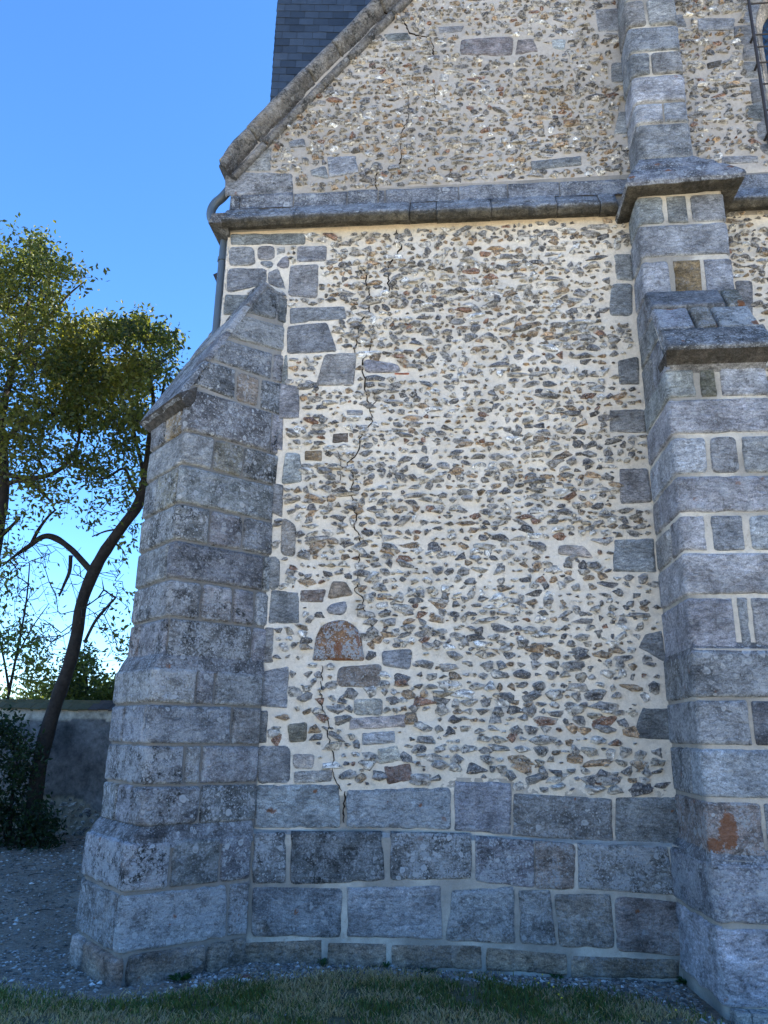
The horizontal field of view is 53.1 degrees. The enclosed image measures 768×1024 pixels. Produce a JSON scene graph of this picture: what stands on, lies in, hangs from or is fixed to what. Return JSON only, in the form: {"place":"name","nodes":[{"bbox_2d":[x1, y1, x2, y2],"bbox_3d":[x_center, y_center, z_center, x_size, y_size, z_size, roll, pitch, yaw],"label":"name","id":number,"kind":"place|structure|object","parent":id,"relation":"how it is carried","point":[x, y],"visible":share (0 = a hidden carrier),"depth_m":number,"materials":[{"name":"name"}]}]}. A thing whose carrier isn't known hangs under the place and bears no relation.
{"place":"outdoors","nodes":[
{"label":"outdoors","id":0,"kind":"place"},
{"bbox_2d":[0,0,277,698],"label":"sky","id":1,"kind":"structure","parent":0,"point":[118,118],"materials":[{"name":"blue"}]},
{"bbox_2d":[0,833,733,1023],"bbox_3d":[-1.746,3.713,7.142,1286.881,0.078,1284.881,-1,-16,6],"label":"ground","id":2,"kind":"structure","parent":0,"point":[26,933],"depth_m":5.44,"materials":[{"name":"grey gravel"}]},
{"bbox_2d":[0,704,67,852],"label":"shaded shrub","id":3,"kind":"object","parent":2,"relation":"on","point":[38,820],"visible":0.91,"depth_m":10.88,"materials":[{"name":"green plant"}]},
{"bbox_2d":[0,552,74,699],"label":"young tree","id":4,"kind":"object","parent":2,"relation":"on","point":[39,667],"visible":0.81,"depth_m":14.72,"materials":[{"name":"green plant"}]},
{"bbox_2d":[0,845,80,947],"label":"fallen twigs","id":5,"kind":"object","parent":2,"relation":"on","point":[31,874],"visible":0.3,"depth_m":8.77,"materials":[{"name":"wood"}]},
{"bbox_2d":[0,212,109,609],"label":"leafy tree","id":6,"kind":"object","parent":2,"relation":"on","point":[34,264],"visible":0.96,"depth_m":11.77,"materials":[{"name":"green plant"}]},
{"bbox_2d":[0,699,114,835],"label":"boundary wall","id":7,"kind":"structure","parent":2,"relation":"on","point":[75,771],"depth_m":12.44,"materials":[{"name":"stone"}]},
{"bbox_2d":[0,664,115,698],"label":"distant tree","id":8,"kind":"object","parent":2,"relation":"on","point":[6,691],"visible":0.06,"depth_m":23.50,"materials":[{"name":"green plant"}]},
{"bbox_2d":[43,638,115,699],"bbox_3d":[-5.699,3.271,14.936,1.725,1.672,2.519,6,-17,-17],"label":"garden bush","id":9,"kind":"object","parent":2,"relation":"on","point":[80,688],"visible":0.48,"depth_m":14.39,"materials":[{"name":"green plant"}]},
{"bbox_2d":[2,300,190,845],"bbox_3d":[-4.753,0.303,12.332,2.648,9.532,4.547,7,-17,-18],"label":"leaning tree","id":10,"kind":"object","parent":2,"relation":"on","point":[81,373],"visible":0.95,"depth_m":11.80,"materials":[{"name":"green plant"}]},
{"bbox_2d":[166,971,192,980],"bbox_3d":[-1.383,3.133,5.176,0.180,0.040,0.180,-1,-16,6],"label":"weed","id":11,"kind":"object","parent":2,"relation":"on","point":[186,976],"visible":1,"depth_m":5.15,"materials":[{"name":"green plant"}]},
{"bbox_2d":[317,958,327,965],"bbox_3d":[-0.431,3.226,5.503,0.088,0.047,0.102,-10,-20,34],"label":"weed","id":12,"kind":"object","parent":2,"relation":"on","point":[322,961],"visible":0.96,"depth_m":5.50,"materials":[{"name":"green plant"}]},
{"bbox_2d":[0,962,724,1023],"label":"grass","id":13,"kind":"structure","parent":2,"relation":"on","point":[138,1006],"depth_m":4.63,"materials":[{"name":"green plant"}]},
{"bbox_2d":[382,961,390,967],"bbox_3d":[0.015,3.220,5.458,0.090,0.039,0.088,-1,-16,6],"label":"weed","id":14,"kind":"object","parent":2,"relation":"on","point":[385,965],"visible":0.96,"depth_m":5.46,"materials":[{"name":"green plant"}]},
{"bbox_2d":[68,0,767,1020],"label":"church","id":15,"kind":"structure","parent":2,"relation":"on","point":[448,642],"depth_m":6.23,"materials":[{"name":"grey stone"}]},
{"bbox_2d":[734,0,767,143],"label":"window","id":16,"kind":"structure","parent":15,"relation":"in","point":[757,87],"depth_m":7.34,"materials":[{"name":"grey stone"}]},
{"bbox_2d":[419,967,438,972],"bbox_3d":[0.315,3.235,5.428,0.163,0.024,0.156,-1,-16,6],"label":"weed","id":17,"kind":"object","parent":2,"relation":"on","point":[427,970],"visible":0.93,"depth_m":5.43,"materials":[{"name":"green plant"}]},
{"bbox_2d":[550,974,563,978],"bbox_3d":[1.204,3.225,5.337,0.107,0.028,0.114,8,-18,-23],"label":"weed","id":18,"kind":"object","parent":2,"relation":"on","point":[557,976],"visible":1,"depth_m":5.33,"materials":[{"name":"green plant"}]},
{"bbox_2d":[534,974,676,1017],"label":"wildflowers","id":19,"kind":"object","parent":2,"relation":"on","point":[561,997],"visible":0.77,"depth_m":4.93,"materials":[{"name":"plant"}]},
{"bbox_2d":[676,976,686,984],"bbox_3d":[2.062,3.201,5.246,0.161,0.039,0.154,-1,-16,6],"label":"weed","id":20,"kind":"object","parent":2,"relation":"on","point":[679,980],"visible":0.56,"depth_m":5.24,"materials":[{"name":"green plant"}]},
{"bbox_2d":[730,1008,751,1023],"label":"loose block","id":21,"kind":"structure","parent":2,"relation":"on","point":[740,1015],"depth_m":4.49,"materials":[{"name":"grey stone"}]},
{"bbox_2d":[748,1009,767,1023],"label":"loose block","id":22,"kind":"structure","parent":2,"relation":"on","point":[759,1016],"depth_m":4.48,"materials":[{"name":"grey stone"}]}
]}

